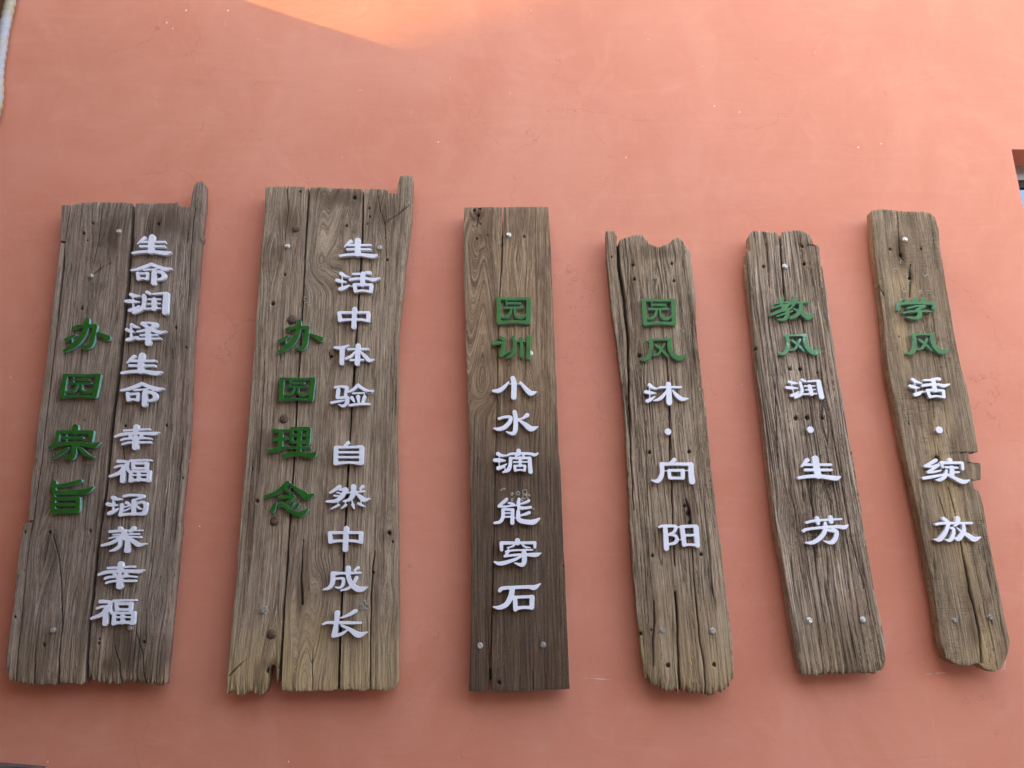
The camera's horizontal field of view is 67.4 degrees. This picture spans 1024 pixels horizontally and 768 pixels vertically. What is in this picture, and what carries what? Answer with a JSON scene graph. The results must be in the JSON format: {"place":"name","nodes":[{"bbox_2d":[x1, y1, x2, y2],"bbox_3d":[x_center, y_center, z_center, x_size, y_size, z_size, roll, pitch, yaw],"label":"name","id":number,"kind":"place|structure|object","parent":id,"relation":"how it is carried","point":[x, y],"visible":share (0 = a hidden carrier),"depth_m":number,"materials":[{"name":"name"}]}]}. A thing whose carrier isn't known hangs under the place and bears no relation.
{"place":"outdoors","nodes":[
{"label":"outdoors","id":0,"kind":"place"},
{"label":"ground","id":1,"kind":"structure","parent":0,"visible":0},
{"bbox_2d":[0,0,1023,767],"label":"plastered building","id":2,"kind":"structure","parent":1,"relation":"on","point":[712,134],"depth_m":4.56,"materials":[{"name":"paint"}]},
{"bbox_2d":[0,0,16,114],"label":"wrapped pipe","id":3,"kind":"object","parent":2,"relation":"attached to","point":[7,13],"visible":1,"depth_m":4.94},
{"bbox_2d":[0,762,44,767],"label":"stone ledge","id":4,"kind":"object","parent":2,"relation":"attached to","point":[8,765],"visible":1,"depth_m":3.79,"materials":[{"name":"stone"}]},
{"bbox_2d":[6,181,207,685],"bbox_3d":[-2.205,0.154,4.252,0.941,2.833,0.139,0,-16,0],"label":"wooden sign","id":5,"kind":"object","parent":2,"relation":"attached to","point":[97,581],"visible":1,"depth_m":4.14,"materials":[{"name":"brown wood"}]},
{"bbox_2d":[227,175,413,695],"bbox_3d":[-1.022,0.157,4.251,0.908,2.914,0.139,0,-16,0],"label":"wooden sign","id":6,"kind":"object","parent":2,"relation":"attached to","point":[317,599],"visible":1,"depth_m":4.14,"materials":[{"name":"brown wood"}]},
{"bbox_2d":[463,207,569,691],"bbox_3d":[0.001,0.249,4.225,0.573,2.686,0.139,0,-16,0],"label":"wooden sign","id":7,"kind":"object","parent":2,"relation":"attached to","point":[521,498],"visible":1,"depth_m":4.14,"materials":[{"name":"brown wood"}]},
{"bbox_2d":[605,230,733,695],"bbox_3d":[0.832,0.333,4.201,0.563,2.554,0.139,0,-16,0],"label":"wooden sign","id":8,"kind":"object","parent":2,"relation":"attached to","point":[682,619],"visible":1,"depth_m":4.11,"materials":[{"name":"beige wood"}]},
{"bbox_2d":[743,230,884,675],"bbox_3d":[1.620,0.287,4.214,0.529,2.464,0.138,0,-16,0],"label":"wooden sign","id":9,"kind":"object","parent":2,"relation":"attached to","point":[832,612],"visible":1,"depth_m":4.13,"materials":[{"name":"brown wood"}]},
{"bbox_2d":[867,209,1009,671],"bbox_3d":[2.310,0.211,4.236,0.424,2.579,0.139,0,-16,0],"label":"wooden sign","id":10,"kind":"object","parent":2,"relation":"attached to","point":[929,402],"visible":1,"depth_m":4.17,"materials":[{"name":"brown wood"}]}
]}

